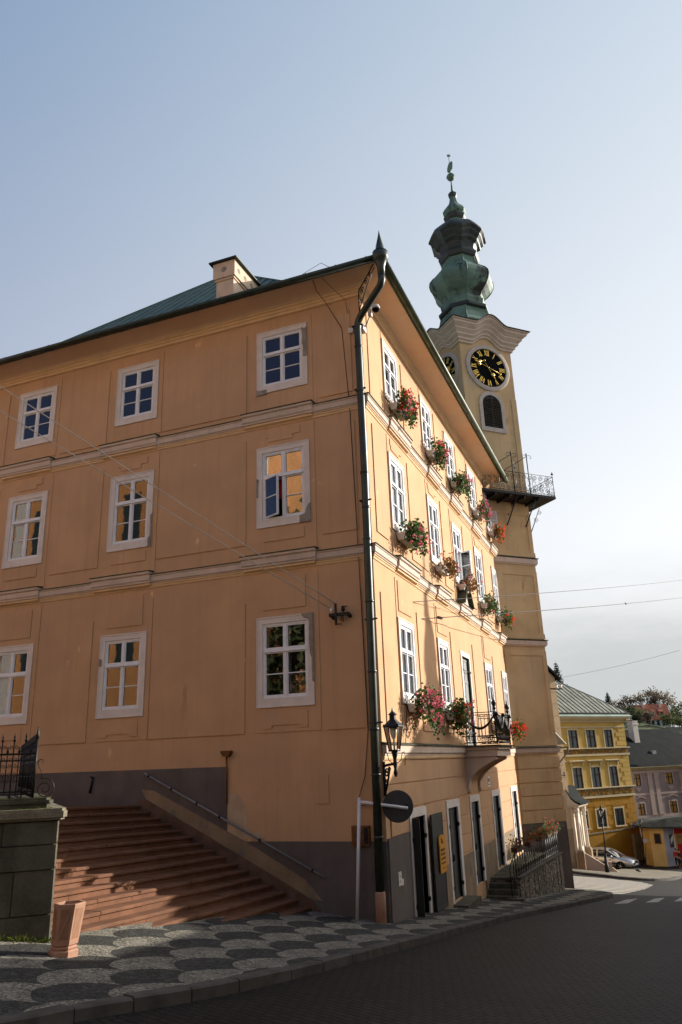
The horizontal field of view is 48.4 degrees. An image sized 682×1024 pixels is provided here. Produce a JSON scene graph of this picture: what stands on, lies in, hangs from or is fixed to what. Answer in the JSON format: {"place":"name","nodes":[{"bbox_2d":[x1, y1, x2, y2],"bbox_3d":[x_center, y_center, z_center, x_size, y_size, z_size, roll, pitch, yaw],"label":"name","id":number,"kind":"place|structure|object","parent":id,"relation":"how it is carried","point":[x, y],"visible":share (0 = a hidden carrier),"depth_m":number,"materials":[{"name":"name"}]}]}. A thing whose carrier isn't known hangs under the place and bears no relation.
{"place":"outdoors","nodes":[
{"label":"outdoors","id":0,"kind":"place"},
{"bbox_2d":[0,888,606,1015],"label":"pavement","id":1,"kind":"structure","parent":0,"point":[113,961],"depth_m":10.69,"materials":[{"name":"stone"}]},
{"bbox_2d":[0,789,66,941],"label":"terrace wall","id":2,"kind":"structure","parent":1,"relation":"on","point":[28,845],"depth_m":10.40,"materials":[{"name":"stone"}]},
{"bbox_2d":[0,726,53,798],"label":"iron fence","id":3,"kind":"object","parent":2,"relation":"on","point":[27,767],"visible":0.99,"depth_m":11.00,"materials":[{"name":"metal"}]},
{"bbox_2d":[0,796,57,942],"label":"moss tufts","id":4,"kind":"object","parent":2,"relation":"on","point":[23,939],"visible":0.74,"depth_m":10.13,"materials":[{"name":"plant"}]},
{"bbox_2d":[48,900,85,957],"bbox_3d":[-3.479,5.343,9.616,0.386,0.712,0.404,-9,-20,20],"label":"litter bin","id":5,"kind":"object","parent":1,"relation":"on","point":[67,920],"visible":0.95,"depth_m":9.53,"materials":[{"name":"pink stone"}]},
{"bbox_2d":[51,805,310,931],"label":"staircase","id":6,"kind":"structure","parent":1,"relation":"on","point":[120,865],"depth_m":14.81,"materials":[{"name":"red stone"}]},
{"bbox_2d":[0,231,523,923],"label":"town hall","id":7,"kind":"structure","parent":1,"relation":"on","point":[244,405],"depth_m":20.18,"materials":[{"name":"paint"}]},
{"bbox_2d":[0,643,33,724],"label":"window","id":8,"kind":"structure","parent":7,"relation":"in","point":[16,661],"depth_m":21.00,"materials":[{"name":"white paint"}]},
{"bbox_2d":[1,490,47,568],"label":"window","id":9,"kind":"structure","parent":7,"relation":"in","point":[26,514],"depth_m":22.47,"materials":[{"name":"white paint"}]},
{"bbox_2d":[14,385,57,449],"bbox_3d":[-9.450,-2.930,23.622,1.476,1.890,0.124,-9,-20,20],"label":"window","id":10,"kind":"structure","parent":7,"relation":"in","point":[44,400],"depth_m":23.63,"materials":[{"name":"white paint"}]},
{"bbox_2d":[95,631,146,718],"bbox_3d":[-5.697,4.247,19.771,1.463,2.150,0.129,-9,-20,20],"label":"window","id":11,"kind":"structure","parent":7,"relation":"in","point":[122,657],"depth_m":19.77,"materials":[{"name":"white paint"}]},
{"bbox_2d":[106,469,154,552],"bbox_3d":[-5.849,-0.013,21.187,1.468,2.227,0.129,-9,-20,20],"label":"window","id":12,"kind":"structure","parent":7,"relation":"in","point":[130,515],"depth_m":21.18,"materials":[{"name":"white paint"}]},
{"bbox_2d":[114,359,159,426],"bbox_3d":[-5.977,-3.482,22.342,1.463,1.890,0.124,-9,-20,20],"label":"window","id":13,"kind":"structure","parent":7,"relation":"in","point":[137,385],"depth_m":22.35,"materials":[{"name":"white paint"}]},
{"bbox_2d":[220,750,232,802],"bbox_3d":[-2.692,6.213,17.795,0.260,1.170,0.140,-9,-20,20],"label":"vent pipe","id":14,"kind":"object","parent":7,"relation":"attached to","point":[226,753],"visible":1,"depth_m":17.86,"materials":[{"name":"brown metal"}]},
{"bbox_2d":[143,772,324,878],"bbox_3d":[-2.570,7.123,17.440,4.761,2.293,0.143,-9,-20,20],"label":"handrail","id":15,"kind":"object","parent":7,"relation":"attached to","point":[237,827],"visible":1,"depth_m":17.30,"materials":[{"name":"grey paint"}]},
{"bbox_2d":[256,322,307,395],"bbox_3d":[-1.603,-4.159,20.723,1.524,1.928,0.129,-9,-20,20],"label":"window","id":16,"kind":"structure","parent":7,"relation":"in","point":[281,352],"depth_m":20.73,"materials":[{"name":"white paint"}]},
{"bbox_2d":[256,439,310,528],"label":"window","id":17,"kind":"structure","parent":7,"relation":"in","point":[283,497],"depth_m":19.66,"materials":[{"name":"white paint"}]},
{"bbox_2d":[256,612,314,707],"bbox_3d":[-1.169,3.665,18.523,1.520,2.156,0.954,-9,-20,20],"label":"window","id":18,"kind":"structure","parent":7,"relation":"in","point":[285,671],"depth_m":18.35,"materials":[{"name":"white paint"}]},
{"bbox_2d":[329,603,351,624],"bbox_3d":[-0.016,2.415,17.829,0.507,0.510,0.270,-9,-20,20],"label":"cable bracket","id":19,"kind":"object","parent":7,"relation":"attached to","point":[334,615],"visible":1,"depth_m":17.75,"materials":[{"name":"black metal"}]},
{"bbox_2d":[0,411,330,608],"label":"overhead cable","id":20,"kind":"object","parent":19,"relation":"attached to","point":[164,509],"visible":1,"depth_m":17.43,"materials":[{"name":"metal"}]},
{"bbox_2d":[0,386,335,603],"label":"overhead cable","id":21,"kind":"object","parent":19,"relation":"attached to","point":[166,494],"visible":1,"depth_m":17.47,"materials":[{"name":"metal"}]},
{"bbox_2d":[337,597,681,624],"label":"overhead cable","id":22,"kind":"object","parent":19,"relation":"attached to","point":[527,611],"visible":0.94,"depth_m":27.76,"materials":[{"name":"metal"}]},
{"bbox_2d":[345,580,679,606],"bbox_3d":[12.523,3.597,36.678,0.020,8.461,44.603,-14,-22,32],"label":"overhead cable","id":23,"kind":"object","parent":19,"relation":"attached to","point":[524,594],"visible":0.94,"depth_m":27.39,"materials":[{"name":"metal"}]},
{"bbox_2d":[351,826,370,845],"bbox_3d":[0.429,6.947,16.270,0.400,0.400,0.112,-9,-20,20],"label":"meter cupboard","id":24,"kind":"object","parent":7,"relation":"attached to","point":[365,836],"visible":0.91,"depth_m":16.22,"materials":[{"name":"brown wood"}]},
{"bbox_2d":[361,304,379,333],"bbox_3d":[0.771,-5.121,19.969,0.598,0.679,0.253,-14,-22,31],"label":"security camera","id":25,"kind":"object","parent":7,"relation":"attached to","point":[375,308],"visible":0.99,"depth_m":19.90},
{"bbox_2d":[381,338,399,403],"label":"window","id":26,"kind":"structure","parent":7,"relation":"in","point":[390,368],"depth_m":22.03,"materials":[{"name":"white paint"}]},
{"bbox_2d":[382,708,404,795],"bbox_3d":[1.076,5.149,16.323,0.416,1.800,0.788,7,-20,-25],"label":"wall lantern","id":27,"kind":"object","parent":7,"relation":"attached to","point":[394,724],"depth_m":16.25,"materials":[{"name":"black metal"}]},
{"bbox_2d":[388,451,407,531],"bbox_3d":[1.532,-0.416,20.836,0.124,2.190,1.410,-9,-20,20],"label":"window","id":28,"kind":"structure","parent":7,"relation":"in","point":[397,489],"depth_m":20.93,"materials":[{"name":"white paint"}]},
{"bbox_2d":[398,871,403,885],"bbox_3d":[1.303,7.944,16.431,0.018,0.290,0.340,-9,-20,20],"label":"wall notice","id":29,"kind":"object","parent":7,"relation":"attached to","point":[400,880],"depth_m":16.38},
{"bbox_2d":[389,386,418,429],"bbox_3d":[1.835,-2.934,21.661,0.771,1.254,1.388,-9,-20,20],"label":"flower box","id":30,"kind":"object","parent":7,"relation":"attached to","point":[405,409],"visible":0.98,"depth_m":21.43,"materials":[{"name":"green plant"}]},
{"bbox_2d":[397,617,418,703],"bbox_3d":[1.686,3.847,19.418,0.124,2.120,1.410,-9,-20,20],"label":"window","id":31,"kind":"structure","parent":7,"relation":"in","point":[406,630],"depth_m":19.51,"materials":[{"name":"white paint"}]},
{"bbox_2d":[396,518,433,559],"bbox_3d":[2.003,0.687,20.528,0.791,1.179,1.456,-9,-20,20],"label":"flower box","id":32,"kind":"object","parent":7,"relation":"attached to","point":[413,537],"visible":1,"depth_m":20.26,"materials":[{"name":"green plant"}]},
{"bbox_2d":[419,394,432,450],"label":"window","id":33,"kind":"structure","parent":7,"relation":"in","point":[425,413],"depth_m":25.46,"materials":[{"name":"white paint"}]},
{"bbox_2d":[407,682,445,740],"bbox_3d":[2.187,5.044,19.155,0.787,1.404,1.706,-9,-20,20],"label":"flower box","id":34,"kind":"object","parent":7,"relation":"attached to","point":[433,707],"visible":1,"depth_m":18.85,"materials":[{"name":"pink plant"}]},
{"bbox_2d":[409,806,448,916],"bbox_3d":[2.120,8.449,18.434,0.336,2.440,2.576,-9,-20,20],"label":"door","id":35,"kind":"structure","parent":7,"relation":"in","point":[436,821],"depth_m":18.36,"materials":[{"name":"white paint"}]},
{"bbox_2d":[426,494,442,564],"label":"window","id":36,"kind":"structure","parent":7,"relation":"in","point":[432,508],"depth_m":24.36,"materials":[{"name":"white paint"}]},
{"bbox_2d":[426,436,449,470],"bbox_3d":[3.195,-1.948,25.029,0.702,1.102,1.456,-9,-20,20],"label":"flower box","id":37,"kind":"object","parent":7,"relation":"attached to","point":[435,456],"visible":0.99,"depth_m":24.86,"materials":[{"name":"green plant"}]},
{"bbox_2d":[438,834,446,873],"bbox_3d":[2.580,8.662,19.249,0.030,0.880,0.580,-9,-20,20],"label":"advertising board","id":38,"kind":"object","parent":7,"relation":"attached to","point":[442,853],"visible":1,"depth_m":19.20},
{"bbox_2d":[437,637,453,711],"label":"window","id":39,"kind":"structure","parent":7,"relation":"in","point":[446,687],"depth_m":22.96,"materials":[{"name":"white paint"}]},
{"bbox_2d":[435,551,461,580],"bbox_3d":[3.322,1.731,23.803,0.730,0.853,1.178,-9,-20,20],"label":"flower box","id":40,"kind":"object","parent":7,"relation":"attached to","point":[444,571],"visible":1,"depth_m":23.57,"materials":[{"name":"brown plant"}]},
{"bbox_2d":[443,431,455,481],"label":"window","id":41,"kind":"structure","parent":7,"relation":"in","point":[450,467],"depth_m":28.40,"materials":[{"name":"white paint"}]},
{"bbox_2d":[445,798,466,903],"bbox_3d":[3.135,9.329,21.031,0.185,2.540,1.500,-9,-20,20],"label":"door","id":42,"kind":"structure","parent":7,"relation":"in","point":[452,805],"depth_m":21.19,"materials":[{"name":"white paint"}]},
{"bbox_2d":[445,695,474,739],"bbox_3d":[3.539,6.056,22.405,0.780,1.286,1.506,-9,-20,20],"label":"flower box","id":43,"kind":"object","parent":7,"relation":"attached to","point":[458,714],"visible":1,"depth_m":22.14,"materials":[{"name":"green plant"}]},
{"bbox_2d":[449,469,472,502],"bbox_3d":[4.455,-0.988,27.920,0.787,1.317,1.340,-9,-20,20],"label":"flower box","id":44,"kind":"object","parent":7,"relation":"attached to","point":[459,484],"visible":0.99,"depth_m":27.64,"materials":[{"name":"green plant"}]},
{"bbox_2d":[450,521,472,584],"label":"window","id":45,"kind":"structure","parent":7,"relation":"in","point":[464,562],"depth_m":27.21,"materials":[{"name":"white paint"}]},
{"bbox_2d":[459,650,476,745],"bbox_3d":[4.196,6.217,25.246,0.190,3.050,1.380,-9,-20,20],"label":"balcony door","id":46,"kind":"structure","parent":7,"relation":"in","point":[466,683],"depth_m":25.57,"materials":[{"name":"white paint"}]},
{"bbox_2d":[458,569,482,596],"bbox_3d":[4.510,2.556,26.551,0.784,0.981,1.316,-9,-20,20],"label":"flower box","id":47,"kind":"object","parent":7,"relation":"attached to","point":[470,588],"visible":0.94,"depth_m":26.32,"materials":[{"name":"brown plant"}]},
{"bbox_2d":[466,464,476,511],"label":"window","id":48,"kind":"structure","parent":7,"relation":"in","point":[470,475],"depth_m":31.75,"materials":[{"name":"white paint"}]},
{"bbox_2d":[469,794,486,886],"bbox_3d":[4.195,10.133,23.562,0.185,2.540,1.420,-9,-20,20],"label":"door","id":49,"kind":"structure","parent":7,"relation":"in","point":[476,797],"depth_m":23.73,"materials":[{"name":"black paint"}]},
{"bbox_2d":[473,546,485,602],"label":"window","id":50,"kind":"structure","parent":7,"relation":"in","point":[477,555],"depth_m":30.50,"materials":[{"name":"white paint"}]},
{"bbox_2d":[473,495,492,525],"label":"flower box","id":51,"kind":"object","parent":7,"relation":"attached to","point":[481,512],"visible":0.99,"depth_m":30.95,"materials":[{"name":"green plant"}]},
{"bbox_2d":[480,590,499,619],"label":"flower box","id":52,"kind":"object","parent":7,"relation":"attached to","point":[489,605],"visible":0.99,"depth_m":29.67,"materials":[{"name":"green plant"}]},
{"bbox_2d":[484,662,495,720],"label":"window","id":53,"kind":"structure","parent":7,"relation":"in","point":[489,679],"depth_m":29.03,"materials":[{"name":"white paint"}]},
{"bbox_2d":[483,492,497,530],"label":"window","id":54,"kind":"structure","parent":7,"relation":"in","point":[488,527],"depth_m":34.62,"materials":[{"name":"white paint"}]},
{"bbox_2d":[490,566,499,616],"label":"window","id":55,"kind":"structure","parent":7,"relation":"in","point":[493,572],"depth_m":33.52,"materials":[{"name":"white paint"}]},
{"bbox_2d":[488,520,505,543],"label":"flower box","id":56,"kind":"object","parent":7,"relation":"attached to","point":[496,532],"visible":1,"depth_m":33.74,"materials":[{"name":"red plant"}]},
{"bbox_2d":[491,789,506,869],"bbox_3d":[5.503,11.106,26.693,0.185,2.500,1.600,-9,-20,20],"label":"door","id":57,"kind":"structure","parent":7,"relation":"in","point":[494,793],"depth_m":26.90,"materials":[{"name":"black paint"}]},
{"bbox_2d":[496,606,514,631],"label":"flower box","id":58,"kind":"object","parent":7,"relation":"attached to","point":[506,619],"visible":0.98,"depth_m":32.59,"materials":[{"name":"green plant"}]},
{"bbox_2d":[501,671,511,722],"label":"window","id":59,"kind":"structure","parent":7,"relation":"in","point":[503,675],"depth_m":32.10,"materials":[{"name":"white paint"}]},
{"bbox_2d":[404,603,626,761],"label":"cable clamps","id":60,"kind":"object","parent":7,"relation":"attached to","point":[440,617],"visible":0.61,"depth_m":18.69,"materials":[{"name":"metal"}]},
{"bbox_2d":[510,785,522,853],"bbox_3d":[6.874,12.132,29.973,0.185,2.470,1.400,-9,-20,20],"label":"door","id":61,"kind":"structure","parent":7,"relation":"in","point":[514,800],"depth_m":30.30,"materials":[{"name":"white paint"}]},
{"bbox_2d":[510,718,528,742],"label":"flower box","id":62,"kind":"object","parent":7,"relation":"attached to","point":[519,727],"visible":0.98,"depth_m":31.00,"materials":[{"name":"red plant"}]},
{"bbox_2d":[355,790,412,919],"bbox_3d":[0.917,7.191,15.918,1.331,2.527,0.185,-2,-18,0],"label":"road sign","id":63,"kind":"object","parent":1,"relation":"on","point":[397,805],"visible":0.98,"depth_m":16.21,"materials":[{"name":"grey metal"}]},
{"bbox_2d":[0,0,681,726],"label":"sky","id":64,"kind":"structure","parent":0,"point":[145,145],"materials":[{"name":"blue"}]},
{"bbox_2d":[71,860,681,1023],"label":"road","id":65,"kind":"structure","parent":0,"point":[608,961],"depth_m":10.49,"materials":[{"name":"asphalt"}]},
{"bbox_2d":[0,870,681,1023],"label":"kerb","id":66,"kind":"structure","parent":65,"relation":"on","point":[137,1001],"depth_m":9.21,"materials":[{"name":"stone"}]},
{"bbox_2d":[427,154,574,888],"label":"clock tower","id":67,"kind":"structure","parent":65,"relation":"on","point":[474,341],"depth_m":35.71,"materials":[{"name":"beige paint"}]},
{"bbox_2d":[479,391,506,433],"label":"belfry window","id":68,"kind":"structure","parent":67,"relation":"in","point":[491,407],"depth_m":36.98,"materials":[{"name":"black metal"}]},
{"bbox_2d":[487,852,564,901],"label":"rubble wall","id":69,"kind":"structure","parent":65,"relation":"on","point":[545,877],"depth_m":25.33,"materials":[{"name":"stone"}]},
{"bbox_2d":[509,834,558,896],"bbox_3d":[6.884,12.238,26.513,0.080,1.261,7.453,-11,-20,24],"label":"landing railing","id":70,"kind":"object","parent":69,"relation":"on","point":[542,850],"visible":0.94,"depth_m":26.27,"materials":[{"name":"black metal"}]},
{"bbox_2d":[505,832,524,852],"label":"flower box","id":71,"kind":"object","parent":70,"relation":"on","point":[516,848],"visible":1,"depth_m":24.32,"materials":[{"name":"red plant"}]},
{"bbox_2d":[521,827,542,845],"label":"flower box","id":72,"kind":"object","parent":70,"relation":"on","point":[529,841],"visible":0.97,"depth_m":25.89,"materials":[{"name":"red plant"}]},
{"bbox_2d":[530,824,551,840],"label":"flower box","id":73,"kind":"object","parent":70,"relation":"on","point":[540,835],"visible":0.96,"depth_m":27.35,"materials":[{"name":"orange plant"}]},
{"bbox_2d":[537,819,555,837],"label":"flower box","id":74,"kind":"object","parent":70,"relation":"on","point":[546,827],"visible":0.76,"depth_m":28.43,"materials":[{"name":"green plant"}]},
{"bbox_2d":[543,816,561,834],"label":"flower box","id":75,"kind":"object","parent":70,"relation":"on","point":[553,824],"visible":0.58,"depth_m":29.40,"materials":[{"name":"pink plant"}]},
{"bbox_2d":[548,666,577,868],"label":"cream house","id":76,"kind":"structure","parent":65,"relation":"on","point":[553,676],"depth_m":55.08,"materials":[{"name":"paint"}]},
{"bbox_2d":[555,732,568,775],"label":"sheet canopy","id":77,"kind":"object","parent":76,"relation":"attached to","point":[560,740],"visible":0.62,"depth_m":41.15,"materials":[{"name":"metal"}]},
{"bbox_2d":[566,785,593,868],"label":"church portal","id":78,"kind":"object","parent":65,"relation":"on","point":[577,802],"visible":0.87,"depth_m":54.22,"materials":[{"name":"stone"}]},
{"bbox_2d":[555,680,642,860],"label":"yellow house","id":79,"kind":"structure","parent":65,"relation":"on","point":[597,766],"depth_m":65.16,"materials":[{"name":"paint"}]},
{"bbox_2d":[566,729,579,749],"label":"window","id":80,"kind":"structure","parent":79,"relation":"in","point":[572,736],"depth_m":64.76,"materials":[{"name":"glass"}]},
{"bbox_2d":[568,760,586,789],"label":"window","id":81,"kind":"structure","parent":79,"relation":"in","point":[577,775],"depth_m":63.78,"materials":[{"name":"glass"}]},
{"bbox_2d":[584,728,597,747],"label":"window","id":82,"kind":"structure","parent":79,"relation":"in","point":[590,737],"depth_m":65.81,"materials":[{"name":"glass"}]},
{"bbox_2d":[587,759,602,788],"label":"window","id":83,"kind":"structure","parent":79,"relation":"in","point":[595,774],"depth_m":64.82,"materials":[{"name":"glass"}]},
{"bbox_2d":[595,808,609,828],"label":"window","id":84,"kind":"structure","parent":79,"relation":"in","point":[605,819],"depth_m":63.74,"materials":[{"name":"stone"}]},
{"bbox_2d":[602,728,614,748],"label":"window","id":85,"kind":"structure","parent":79,"relation":"in","point":[607,735],"depth_m":66.88,"materials":[{"name":"stone"}]},
{"bbox_2d":[605,759,620,787],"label":"window","id":86,"kind":"structure","parent":79,"relation":"in","point":[613,771],"depth_m":65.89,"materials":[{"name":"stone"}]},
{"bbox_2d":[613,806,627,826],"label":"window","id":87,"kind":"structure","parent":79,"relation":"in","point":[618,813],"depth_m":64.83,"materials":[{"name":"stone"}]},
{"bbox_2d":[592,847,639,868],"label":"parked car","id":88,"kind":"object","parent":65,"relation":"on","point":[619,860],"visible":0.59,"depth_m":57.53,"materials":[{"name":"silver metal"}]},
{"bbox_2d":[625,721,681,836],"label":"pink house","id":89,"kind":"structure","parent":65,"relation":"on","point":[655,759],"depth_m":86.72,"materials":[{"name":"paint"}]},
{"bbox_2d":[632,773,642,791],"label":"window","id":90,"kind":"structure","parent":89,"relation":"in","point":[636,777],"depth_m":84.64,"materials":[{"name":"brown wood"}]},
{"bbox_2d":[636,797,646,815],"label":"window","id":91,"kind":"structure","parent":89,"relation":"in","point":[641,810],"depth_m":83.74,"materials":[{"name":"brown wood"}]},
{"bbox_2d":[664,772,673,789],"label":"window","id":92,"kind":"structure","parent":89,"relation":"in","point":[668,777],"depth_m":86.99,"materials":[{"name":"brown wood"}]},
{"bbox_2d":[667,794,678,812],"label":"window","id":93,"kind":"structure","parent":89,"relation":"in","point":[673,807],"depth_m":86.10,"materials":[{"name":"brown wood"}]},
{"bbox_2d":[634,815,681,866],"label":"kiosk","id":94,"kind":"object","parent":65,"relation":"on","point":[657,832],"visible":0.88,"depth_m":60.38,"materials":[{"name":"paint"}]},
{"bbox_2d":[653,833,661,843],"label":"window","id":95,"kind":"structure","parent":94,"relation":"in","point":[657,838],"depth_m":60.18,"materials":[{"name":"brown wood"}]},
{"bbox_2d":[665,727,681,736],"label":"grey roof house","id":96,"kind":"structure","parent":65,"relation":"on","point":[677,730],"depth_m":87.67,"materials":[{"name":"metal"}]},
{"bbox_2d":[573,876,651,893],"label":"striped paving","id":97,"kind":"structure","parent":0,"point":[614,886],"depth_m":37.42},
{"bbox_2d":[585,716,665,729],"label":"hill","id":98,"kind":"structure","parent":0,"point":[641,725],"depth_m":170.84,"materials":[{"name":"green plant"}]},
{"bbox_2d":[554,662,563,682],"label":"spruce tree","id":99,"kind":"object","parent":98,"relation":"on","point":[556,671],"visible":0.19,"depth_m":141.93,"materials":[{"name":"green plant"}]},
{"bbox_2d":[621,706,638,719],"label":"bush","id":100,"kind":"object","parent":98,"relation":"on","point":[631,711],"visible":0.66,"depth_m":174.24,"materials":[{"name":"green plant"}]},
{"bbox_2d":[615,695,647,709],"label":"tree","id":101,"kind":"object","parent":98,"relation":"on","point":[632,700],"visible":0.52,"depth_m":196.42,"materials":[{"name":"green plant"}]},
{"bbox_2d":[630,709,645,723],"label":"bush","id":102,"kind":"object","parent":98,"relation":"on","point":[634,718],"visible":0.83,"depth_m":172.09,"materials":[{"name":"green plant"}]},
{"bbox_2d":[637,710,656,723],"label":"bush","id":103,"kind":"object","parent":98,"relation":"on","point":[648,715],"visible":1,"depth_m":169.34,"materials":[{"name":"green plant"}]},
{"bbox_2d":[629,686,677,707],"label":"tree","id":104,"kind":"object","parent":98,"relation":"on","point":[654,697],"visible":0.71,"depth_m":197.07,"materials":[{"name":"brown plant"}]},
{"bbox_2d":[635,701,671,726],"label":"hillside house","id":105,"kind":"structure","parent":98,"relation":"on","point":[658,708],"depth_m":179.66,"materials":[{"name":"red tile"}]},
{"bbox_2d":[658,708,679,726],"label":"bush","id":106,"kind":"object","parent":98,"relation":"on","point":[666,720],"visible":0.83,"depth_m":173.16,"materials":[{"name":"green plant"}]},
{"bbox_2d":[668,701,681,717],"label":"tree","id":107,"kind":"object","parent":98,"relation":"on","point":[679,710],"visible":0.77,"depth_m":189.41,"materials":[{"name":"green plant"}]},
{"bbox_2d":[670,717,681,726],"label":"bush","id":108,"kind":"object","parent":98,"relation":"on","point":[678,721],"visible":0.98,"depth_m":169.74,"materials":[{"name":"green plant"}]},
{"bbox_2d":[572,868,681,877],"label":"pavement","id":109,"kind":"structure","parent":0,"point":[643,873],"depth_m":50.85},
{"bbox_2d":[585,853,617,871],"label":"ramp wall","id":110,"kind":"structure","parent":109,"relation":"on","point":[592,863],"depth_m":52.03,"materials":[{"name":"stone"}]},
{"bbox_2d":[598,805,609,872],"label":"street lamp","id":111,"kind":"object","parent":109,"relation":"on","point":[606,865],"visible":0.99,"depth_m":50.50,"materials":[{"name":"black metal"}]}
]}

